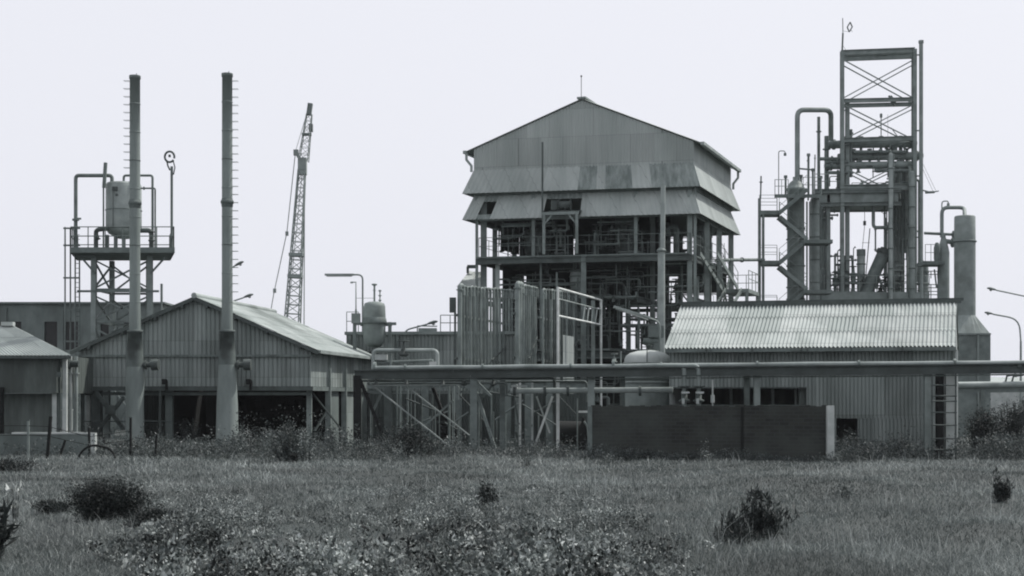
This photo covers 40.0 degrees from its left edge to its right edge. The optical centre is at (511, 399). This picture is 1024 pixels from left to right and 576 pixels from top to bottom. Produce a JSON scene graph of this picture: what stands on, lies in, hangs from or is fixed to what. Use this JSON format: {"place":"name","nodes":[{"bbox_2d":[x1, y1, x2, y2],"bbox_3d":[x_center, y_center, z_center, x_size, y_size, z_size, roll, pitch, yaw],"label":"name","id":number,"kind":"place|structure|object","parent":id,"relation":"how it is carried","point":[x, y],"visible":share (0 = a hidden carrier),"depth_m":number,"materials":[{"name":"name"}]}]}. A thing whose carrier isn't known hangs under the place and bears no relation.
{"place":"outdoors","nodes":[
{"label":"outdoors","id":0,"kind":"place"},
{"bbox_2d":[0,422,1023,575],"bbox_3d":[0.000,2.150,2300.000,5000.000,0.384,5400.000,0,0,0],"label":"ground","id":1,"kind":"structure","parent":0,"point":[408,470],"depth_m":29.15,"materials":[{"name":"plant"}]},
{"bbox_2d":[0,496,21,558],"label":"leafy plant","id":2,"kind":"object","parent":1,"relation":"on","point":[5,533],"visible":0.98,"depth_m":19.20,"materials":[{"name":"black plant"}]},
{"bbox_2d":[5,480,22,522],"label":"withered plant","id":3,"kind":"object","parent":1,"relation":"on","point":[15,507],"visible":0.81,"depth_m":25.79,"materials":[{"name":"grey plant"}]},
{"bbox_2d":[0,455,39,471],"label":"bush","id":4,"kind":"object","parent":1,"relation":"on","point":[7,464],"visible":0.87,"depth_m":42.78,"materials":[{"name":"grey plant"}]},
{"bbox_2d":[0,322,92,433],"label":"tin shed","id":5,"kind":"structure","parent":1,"relation":"on","point":[29,363],"depth_m":57.29,"materials":[{"name":"metal"}]},
{"bbox_2d":[0,432,96,456],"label":"wall","id":6,"kind":"structure","parent":1,"relation":"on","point":[18,438],"depth_m":53.40,"materials":[{"name":"concrete"}]},
{"bbox_2d":[46,416,52,457],"bbox_3d":[-16.953,1.450,51.500,0.240,1.708,0.100,0,0,0],"label":"fence post","id":7,"kind":"object","parent":1,"relation":"on","point":[48,437],"visible":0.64,"depth_m":51.45,"materials":[{"name":"black"}]},
{"bbox_2d":[30,498,74,513],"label":"bush","id":8,"kind":"object","parent":1,"relation":"on","point":[46,508],"visible":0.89,"depth_m":27.50,"materials":[{"name":"grey plant"}]},
{"bbox_2d":[56,356,79,431],"bbox_3d":[-18.318,0.196,57.535,0.930,4.009,1.590,0,0,0],"label":"flanged pipe","id":9,"kind":"object","parent":1,"relation":"on","point":[75,363],"visible":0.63,"depth_m":58.14,"materials":[{"name":"metal"}]},
{"bbox_2d":[0,302,173,429],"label":"flat-roofed building","id":10,"kind":"structure","parent":1,"relation":"on","point":[43,321],"depth_m":104.00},
{"bbox_2d":[45,322,56,347],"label":"window","id":11,"kind":"structure","parent":10,"relation":"in","point":[50,327],"depth_m":104.19,"materials":[{"name":"black glass"}]},
{"bbox_2d":[66,322,77,349],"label":"window","id":12,"kind":"structure","parent":10,"relation":"in","point":[67,323],"depth_m":104.19,"materials":[{"name":"black glass"}]},
{"bbox_2d":[49,472,158,523],"bbox_3d":[-7.214,1.760,25.003,1.831,0.958,1.458,0,0,0],"label":"bush","id":13,"kind":"object","parent":1,"relation":"on","point":[102,502],"visible":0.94,"depth_m":24.91,"materials":[{"name":"black plant"}]},
{"bbox_2d":[63,226,174,438],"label":"tank tower","id":14,"kind":"structure","parent":1,"relation":"on","point":[112,255],"depth_m":79.66,"materials":[{"name":"grey metal"}]},
{"bbox_2d":[72,162,155,246],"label":"raised tank","id":15,"kind":"object","parent":14,"relation":"on","point":[117,209],"visible":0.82,"depth_m":79.75,"materials":[{"name":"metal"}]},
{"bbox_2d":[164,150,175,246],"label":"hose post","id":16,"kind":"object","parent":14,"relation":"on","point":[170,168],"visible":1,"depth_m":79.15,"materials":[{"name":"metal"}]},
{"bbox_2d":[123,73,159,448],"bbox_3d":[-15.861,-5.735,60.200,1.488,16.470,0.822,0,0,0],"label":"chimney","id":17,"kind":"object","parent":1,"relation":"on","point":[136,364],"visible":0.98,"depth_m":59.99,"materials":[{"name":"metal"}]},
{"bbox_2d":[116,503,181,527],"bbox_3d":[-5.957,1.952,23.254,1.199,0.485,0.817,0,0,-26],"label":"bush","id":18,"kind":"object","parent":1,"relation":"on","point":[141,517],"visible":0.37,"depth_m":23.15,"materials":[{"name":"grey plant"}]},
{"bbox_2d":[174,414,201,444],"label":"shrub","id":19,"kind":"object","parent":1,"relation":"on","point":[182,432],"visible":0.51,"depth_m":63.01,"materials":[{"name":"grey plant"}]},
{"bbox_2d":[70,293,374,446],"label":"gabled shed","id":20,"kind":"structure","parent":1,"relation":"on","point":[287,372],"depth_m":61.96,"materials":[{"name":"metal"}]},
{"bbox_2d":[216,72,251,444],"bbox_3d":[-11.806,-5.710,59.600,1.511,16.421,0.994,0,0,0],"label":"chimney","id":21,"kind":"object","parent":1,"relation":"on","point":[227,402],"visible":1,"depth_m":59.39,"materials":[{"name":"metal"}]},
{"bbox_2d":[265,420,316,461],"bbox_3d":[-7.731,1.371,49.127,1.790,1.614,1.400,0,0,0],"label":"shrub","id":22,"kind":"object","parent":1,"relation":"on","point":[290,443],"visible":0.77,"depth_m":48.90,"materials":[{"name":"grey plant"}]},
{"bbox_2d":[271,103,312,341],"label":"lattice crane","id":23,"kind":"object","parent":1,"relation":"on","point":[302,165],"visible":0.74,"depth_m":149.80,"materials":[{"name":"metal"}]},
{"bbox_2d":[297,428,315,461],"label":"shrub","id":24,"kind":"object","parent":1,"relation":"on","point":[306,454],"visible":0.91,"depth_m":47.55,"materials":[{"name":"grey plant"}]},
{"bbox_2d":[325,274,363,331],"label":"lamp post","id":25,"kind":"object","parent":1,"relation":"on","point":[338,275],"visible":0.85,"depth_m":79.95,"materials":[{"name":"grey metal"}]},
{"bbox_2d":[350,281,395,365],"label":"dome vessel","id":26,"kind":"object","parent":1,"relation":"on","point":[374,323],"visible":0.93,"depth_m":70.67,"materials":[{"name":"grey metal"}]},
{"bbox_2d":[81,481,725,575],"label":"weeds","id":27,"kind":"object","parent":1,"relation":"on","point":[539,549],"visible":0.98,"depth_m":18.51,"materials":[{"name":"grey plant"}]},
{"bbox_2d":[368,418,443,456],"bbox_3d":[-3.994,1.454,53.704,3.111,1.528,2.658,0,0,0],"label":"shrub","id":28,"kind":"object","parent":1,"relation":"on","point":[409,436],"visible":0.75,"depth_m":53.52,"materials":[{"name":"grey plant"}]},
{"bbox_2d":[344,312,514,393],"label":"long low building","id":29,"kind":"structure","parent":1,"relation":"on","point":[441,342],"depth_m":73.24,"materials":[{"name":"grey metal"}]},
{"bbox_2d":[433,413,457,448],"bbox_3d":[-2.939,1.385,63.000,1.150,1.631,0.700,0,0,0],"label":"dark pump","id":30,"kind":"object","parent":1,"relation":"on","point":[443,430],"visible":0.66,"depth_m":62.70,"materials":[{"name":"black metal"}]},
{"bbox_2d":[449,297,455,364],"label":"switch box","id":31,"kind":"object","parent":1,"relation":"on","point":[452,304],"visible":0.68,"depth_m":65.85,"materials":[{"name":"metal"}]},
{"bbox_2d":[457,265,480,330],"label":"tank","id":32,"kind":"structure","parent":1,"relation":"on","point":[468,279],"depth_m":83.90,"materials":[{"name":"metal"}]},
{"bbox_2d":[370,384,577,449],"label":"stanchions","id":33,"kind":"object","parent":1,"relation":"on","point":[480,418],"visible":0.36,"depth_m":60.51,"materials":[{"name":"grey metal"}]},
{"bbox_2d":[368,379,587,447],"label":"frame","id":34,"kind":"object","parent":1,"relation":"on","point":[385,410],"visible":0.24,"depth_m":65.98,"materials":[{"name":"metal"}]},
{"bbox_2d":[454,283,514,443],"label":"tube bank","id":35,"kind":"structure","parent":1,"relation":"on","point":[462,293],"depth_m":69.14,"materials":[{"name":"grey metal"}]},
{"bbox_2d":[476,480,502,509],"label":"shrub","id":36,"kind":"object","parent":1,"relation":"on","point":[487,495],"visible":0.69,"depth_m":26.16,"materials":[{"name":"black plant"}]},
{"bbox_2d":[0,405,1023,463],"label":"tall weeds","id":37,"kind":"object","parent":1,"relation":"on","point":[222,450],"visible":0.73,"depth_m":52.47,"materials":[{"name":"grey plant"}]},
{"bbox_2d":[511,281,538,446],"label":"tube bank","id":38,"kind":"structure","parent":1,"relation":"on","point":[525,314],"depth_m":67.13,"materials":[{"name":"grey metal"}]},
{"bbox_2d":[514,377,559,451],"bbox_3d":[0.660,0.604,58.568,1.288,3.392,3.115,0,0,-32],"label":"white trestle","id":39,"kind":"object","parent":1,"relation":"on","point":[546,413],"visible":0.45,"depth_m":57.85,"materials":[{"name":"paint"}]},
{"bbox_2d":[552,418,586,450],"bbox_3d":[2.515,1.502,59.914,1.626,1.503,1.212,0,0,0],"label":"pump set","id":40,"kind":"object","parent":1,"relation":"on","point":[569,428],"visible":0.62,"depth_m":59.52,"materials":[{"name":"metal"}]},
{"bbox_2d":[557,287,601,404],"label":"pipe gantry","id":41,"kind":"object","parent":1,"relation":"on","point":[568,349],"visible":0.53,"depth_m":69.28,"materials":[{"name":"grey metal"}]},
{"bbox_2d":[462,75,759,405],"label":"process building","id":42,"kind":"structure","parent":1,"relation":"on","point":[582,165],"depth_m":76.66,"materials":[{"name":"metal"}]},
{"bbox_2d":[492,219,575,265],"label":"pipe tangle","id":43,"kind":"object","parent":42,"relation":"attached to","point":[554,230],"visible":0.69,"depth_m":77.81,"materials":[{"name":"metal"}]},
{"bbox_2d":[523,220,550,255],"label":"process vessel","id":44,"kind":"object","parent":42,"relation":"on","point":[528,250],"visible":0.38,"depth_m":79.59,"materials":[{"name":"metal"}]},
{"bbox_2d":[492,263,589,344],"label":"pipe tangle","id":45,"kind":"object","parent":42,"relation":"on","point":[545,284],"visible":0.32,"depth_m":78.03,"materials":[{"name":"metal"}]},
{"bbox_2d":[500,282,631,348],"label":"loop pipes","id":46,"kind":"object","parent":42,"relation":"on","point":[588,345],"visible":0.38,"depth_m":77.91,"materials":[{"name":"metal"}]},
{"bbox_2d":[569,263,580,292],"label":"process vessel","id":47,"kind":"object","parent":42,"relation":"on","point":[575,276],"visible":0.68,"depth_m":77.10,"materials":[{"name":"metal"}]},
{"bbox_2d":[560,349,651,405],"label":"pipe tangle","id":48,"kind":"object","parent":42,"relation":"attached to","point":[606,397],"visible":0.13,"depth_m":76.78,"materials":[{"name":"metal"}]},
{"bbox_2d":[572,217,650,265],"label":"pipe tangle","id":49,"kind":"object","parent":42,"relation":"attached to","point":[593,245],"visible":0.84,"depth_m":76.86,"materials":[{"name":"metal"}]},
{"bbox_2d":[577,261,651,351],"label":"pipe tangle","id":50,"kind":"object","parent":42,"relation":"attached to","point":[606,315],"visible":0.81,"depth_m":77.01,"materials":[{"name":"metal"}]},
{"bbox_2d":[614,217,633,253],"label":"process vessel","id":51,"kind":"object","parent":42,"relation":"on","point":[623,243],"visible":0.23,"depth_m":78.56,"materials":[{"name":"metal"}]},
{"bbox_2d":[621,273,704,328],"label":"header pipes","id":52,"kind":"object","parent":42,"relation":"attached to","point":[647,325],"visible":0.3,"depth_m":77.45,"materials":[{"name":"metal"}]},
{"bbox_2d":[665,224,678,252],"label":"bent pipe","id":53,"kind":"object","parent":42,"relation":"on","point":[674,228],"visible":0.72,"depth_m":77.91,"materials":[{"name":"metal"}]},
{"bbox_2d":[630,260,719,346],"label":"pipe tangle","id":54,"kind":"object","parent":42,"relation":"attached to","point":[669,312],"visible":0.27,"depth_m":77.89,"materials":[{"name":"metal"}]},
{"bbox_2d":[657,217,724,257],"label":"pipe tangle","id":55,"kind":"object","parent":42,"relation":"attached to","point":[681,249],"visible":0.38,"depth_m":79.65,"materials":[{"name":"grey metal"}]},
{"bbox_2d":[697,218,710,256],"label":"process vessel","id":56,"kind":"object","parent":42,"relation":"on","point":[700,226],"visible":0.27,"depth_m":80.17,"materials":[{"name":"grey metal"}]},
{"bbox_2d":[613,306,660,351],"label":"lamp post","id":57,"kind":"object","parent":1,"relation":"on","point":[639,315],"visible":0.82,"depth_m":65.70,"materials":[{"name":"grey metal"}]},
{"bbox_2d":[623,344,668,405],"bbox_3d":[5.825,-0.054,60.500,2.138,4.708,2.138,0,0,0],"label":"domed tank","id":58,"kind":"object","parent":1,"relation":"on","point":[648,355],"visible":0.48,"depth_m":59.65,"materials":[{"name":"grey metal"}]},
{"bbox_2d":[643,326,663,350],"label":"control cabinet","id":59,"kind":"object","parent":1,"relation":"on","point":[653,336],"visible":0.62,"depth_m":66.84,"materials":[{"name":"metal"}]},
{"bbox_2d":[657,185,665,352],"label":"tall flue","id":60,"kind":"object","parent":1,"relation":"on","point":[661,250],"visible":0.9,"depth_m":69.88,"materials":[{"name":"metal"}]},
{"bbox_2d":[625,227,712,350],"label":"riser pipes","id":61,"kind":"object","parent":1,"relation":"on","point":[681,279],"visible":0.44,"depth_m":77.61,"materials":[{"name":"metal"}]},
{"bbox_2d":[657,364,690,405],"bbox_3d":[6.156,0.406,53.453,1.270,3.588,0.592,0,0,6],"label":"pipe drop","id":62,"kind":"object","parent":1,"relation":"on","point":[683,400],"visible":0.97,"depth_m":53.39,"materials":[{"name":"grey metal"}]},
{"bbox_2d":[353,359,1023,459],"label":"pipe rack","id":63,"kind":"object","parent":1,"relation":"on","point":[756,371],"visible":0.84,"depth_m":53.94,"materials":[{"name":"metal"}]},
{"bbox_2d":[371,341,438,368],"bbox_3d":[-4.349,-1.845,57.590,2.903,1.147,0.634,0,0,15],"label":"pipe loop","id":64,"kind":"object","parent":63,"relation":"on","point":[403,353],"visible":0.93,"depth_m":57.59,"materials":[{"name":"metal"}]},
{"bbox_2d":[362,377,587,401],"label":"hung pipes","id":65,"kind":"object","parent":63,"relation":"hanging from","point":[376,382],"visible":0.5,"depth_m":56.96,"materials":[{"name":"metal"}]},
{"bbox_2d":[510,384,672,395],"bbox_3d":[3.090,-0.396,55.147,6.472,0.467,0.397,0,0,15],"label":"pipe","id":66,"kind":"object","parent":63,"relation":"hanging from","point":[545,390],"visible":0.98,"depth_m":55.10,"materials":[{"name":"metal"}]},
{"bbox_2d":[677,364,704,405],"bbox_3d":[6.687,0.407,53.308,1.265,3.585,0.593,0,0,6],"label":"pipe drop","id":67,"kind":"object","parent":1,"relation":"on","point":[698,400],"visible":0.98,"depth_m":53.25,"materials":[{"name":"grey metal"}]},
{"bbox_2d":[587,405,833,459],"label":"brick wall","id":68,"kind":"structure","parent":1,"relation":"on","point":[790,431],"depth_m":50.23,"materials":[{"name":"grey brick"}]},
{"bbox_2d":[708,520,769,545],"bbox_3d":[3.300,1.940,20.550,0.895,0.398,0.703,0,0,-43],"label":"shrub","id":69,"kind":"object","parent":1,"relation":"on","point":[739,531],"visible":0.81,"depth_m":20.52,"materials":[{"name":"grey plant"}]},
{"bbox_2d":[720,483,798,539],"bbox_3d":[3.672,1.679,21.417,1.347,0.895,0.809,0,0,-22],"label":"shrub","id":70,"kind":"object","parent":1,"relation":"on","point":[759,518],"visible":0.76,"depth_m":21.31,"materials":[{"name":"black plant"}]},
{"bbox_2d":[758,175,832,300],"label":"stair tower","id":71,"kind":"structure","parent":1,"relation":"on","point":[782,220],"depth_m":91.51,"materials":[{"name":"metal"}]},
{"bbox_2d":[774,107,833,299],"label":"distillation column","id":72,"kind":"structure","parent":1,"relation":"on","point":[796,208],"depth_m":92.65,"materials":[{"name":"metal"}]},
{"bbox_2d":[810,198,820,299],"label":"process column","id":73,"kind":"structure","parent":72,"relation":"attached to","point":[815,259],"depth_m":93.92,"materials":[{"name":"metal"}]},
{"bbox_2d":[664,298,963,452],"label":"corrugated shed","id":74,"kind":"structure","parent":1,"relation":"on","point":[879,330],"depth_m":57.18,"materials":[{"name":"metal"}]},
{"bbox_2d":[831,480,864,499],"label":"shrub","id":75,"kind":"object","parent":1,"relation":"on","point":[847,491],"visible":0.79,"depth_m":31.25,"materials":[{"name":"grey plant"}]},
{"bbox_2d":[838,427,863,454],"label":"shrub","id":76,"kind":"object","parent":1,"relation":"on","point":[857,442],"visible":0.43,"depth_m":53.64,"materials":[{"name":"grey plant"}]},
{"bbox_2d":[815,18,929,299],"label":"steel tower","id":77,"kind":"structure","parent":1,"relation":"on","point":[847,196],"depth_m":94.97,"materials":[{"name":"grey metal"}]},
{"bbox_2d":[807,117,853,267],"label":"vertical pipes","id":78,"kind":"object","parent":77,"relation":"attached to","point":[826,149],"visible":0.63,"depth_m":95.97,"materials":[{"name":"metal"}]},
{"bbox_2d":[820,205,886,299],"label":"pipe bundle","id":79,"kind":"object","parent":77,"relation":"attached to","point":[834,211],"visible":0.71,"depth_m":95.25,"materials":[{"name":"metal"}]},
{"bbox_2d":[830,247,886,291],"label":"deck pipes","id":80,"kind":"object","parent":77,"relation":"on","point":[852,259],"visible":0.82,"depth_m":95.58,"materials":[{"name":"metal"}]},
{"bbox_2d":[856,249,865,291],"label":"process vessel","id":81,"kind":"object","parent":77,"relation":"on","point":[861,255],"visible":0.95,"depth_m":95.36,"materials":[{"name":"metal"}]},
{"bbox_2d":[819,149,911,175],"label":"tower manifold","id":82,"kind":"object","parent":77,"relation":"attached to","point":[832,159],"visible":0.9,"depth_m":95.30,"materials":[{"name":"metal"}]},
{"bbox_2d":[824,157,911,172],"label":"heat exchanger","id":83,"kind":"object","parent":77,"relation":"attached to","point":[858,165],"visible":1,"depth_m":95.40,"materials":[{"name":"metal"}]},
{"bbox_2d":[829,137,909,186],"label":"pipe tangle","id":84,"kind":"object","parent":77,"relation":"on","point":[904,148],"visible":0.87,"depth_m":95.42,"materials":[{"name":"metal"}]},
{"bbox_2d":[828,136,911,151],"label":"heat exchanger","id":85,"kind":"object","parent":77,"relation":"attached to","point":[834,144],"visible":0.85,"depth_m":95.57,"materials":[{"name":"metal"}]},
{"bbox_2d":[860,247,887,291],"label":"tilted cylinder","id":86,"kind":"object","parent":77,"relation":"on","point":[880,260],"visible":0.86,"depth_m":94.85,"materials":[{"name":"metal"}]},
{"bbox_2d":[831,253,926,291],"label":"pipe tangle","id":87,"kind":"object","parent":77,"relation":"attached to","point":[863,277],"visible":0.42,"depth_m":95.62,"materials":[{"name":"metal"}]},
{"bbox_2d":[837,148,923,161],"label":"heat exchanger","id":88,"kind":"object","parent":77,"relation":"attached to","point":[870,157],"visible":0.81,"depth_m":95.66,"materials":[{"name":"metal"}]},
{"bbox_2d":[888,153,893,298],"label":"process column","id":89,"kind":"structure","parent":77,"relation":"attached to","point":[890,226],"depth_m":94.20,"materials":[{"name":"metal"}]},
{"bbox_2d":[872,153,918,291],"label":"pipe bundle","id":90,"kind":"object","parent":77,"relation":"attached to","point":[875,227],"visible":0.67,"depth_m":95.41,"materials":[{"name":"metal"}]},
{"bbox_2d":[893,173,901,291],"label":"process column","id":91,"kind":"structure","parent":77,"relation":"on","point":[896,250],"depth_m":96.85,"materials":[{"name":"metal"}]},
{"bbox_2d":[886,172,917,291],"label":"pipe tangle","id":92,"kind":"object","parent":77,"relation":"attached to","point":[903,261],"visible":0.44,"depth_m":96.18,"materials":[{"name":"metal"}]},
{"bbox_2d":[900,168,907,252],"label":"process column","id":93,"kind":"structure","parent":77,"relation":"attached to","point":[902,213],"depth_m":96.17,"materials":[{"name":"metal"}]},
{"bbox_2d":[908,171,915,298],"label":"process column","id":94,"kind":"structure","parent":77,"relation":"on","point":[911,227],"depth_m":94.42,"materials":[{"name":"metal"}]},
{"bbox_2d":[876,430,915,456],"bbox_3d":[14.709,1.694,53.640,1.727,1.108,1.486,0,0,0],"label":"shrub","id":95,"kind":"object","parent":1,"relation":"on","point":[901,442],"visible":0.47,"depth_m":53.53,"materials":[{"name":"grey plant"}]},
{"bbox_2d":[917,200,966,297],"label":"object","id":96,"kind":"structure","parent":1,"relation":"on","point":[941,261],"depth_m":86.79,"materials":[{"name":"grey metal"}]},
{"bbox_2d":[931,373,956,459],"bbox_3d":[15.660,0.667,51.000,0.928,3.267,0.060,0,0,0],"label":"access ladder","id":97,"kind":"object","parent":1,"relation":"on","point":[932,412],"visible":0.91,"depth_m":50.98,"materials":[{"name":"metal"}]},
{"bbox_2d":[944,374,953,456],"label":"white pillar","id":98,"kind":"structure","parent":1,"relation":"on","point":[948,407],"depth_m":52.45,"materials":[{"name":"concrete"}]},
{"bbox_2d":[953,215,990,436],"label":"scrubber stack","id":99,"kind":"object","parent":1,"relation":"on","point":[974,337],"visible":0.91,"depth_m":83.27,"materials":[{"name":"grey metal"}]},
{"bbox_2d":[958,403,1015,451],"bbox_3d":[18.901,1.107,55.991,2.323,2.254,2.030,0,0,0],"label":"shrub","id":100,"kind":"object","parent":1,"relation":"on","point":[983,429],"visible":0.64,"depth_m":55.76,"materials":[{"name":"grey plant"}]},
{"bbox_2d":[958,375,1023,425],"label":"pipe rack","id":101,"kind":"object","parent":1,"relation":"on","point":[982,388],"visible":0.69,"depth_m":65.91,"materials":[{"name":"metal"}]},
{"bbox_2d":[991,466,1014,502],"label":"shrub","id":102,"kind":"object","parent":1,"relation":"on","point":[1002,491],"visible":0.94,"depth_m":29.93,"materials":[{"name":"black plant"}]},
{"bbox_2d":[984,312,1021,423],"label":"street lamp","id":103,"kind":"object","parent":1,"relation":"on","point":[987,313],"visible":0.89,"depth_m":99.94,"materials":[{"name":"metal"}]},
{"bbox_2d":[989,396,1023,445],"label":"shrub","id":104,"kind":"object","parent":1,"relation":"on","point":[1017,426],"visible":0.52,"depth_m":59.63,"materials":[{"name":"grey plant"}]},
{"bbox_2d":[991,377,1023,421],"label":"pale hut","id":105,"kind":"object","parent":1,"relation":"on","point":[1006,396],"visible":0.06,"depth_m":140.00,"materials":[{"name":"concrete"}]},
{"bbox_2d":[0,0,1023,376],"label":"sky","id":106,"kind":"structure","parent":0,"point":[398,91],"materials":[{"name":"white"}]},
{"bbox_2d":[538,288,578,393],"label":"tube bank","id":107,"kind":"structure","parent":0,"point":[549,296],"depth_m":69.71,"materials":[{"name":"grey metal"}]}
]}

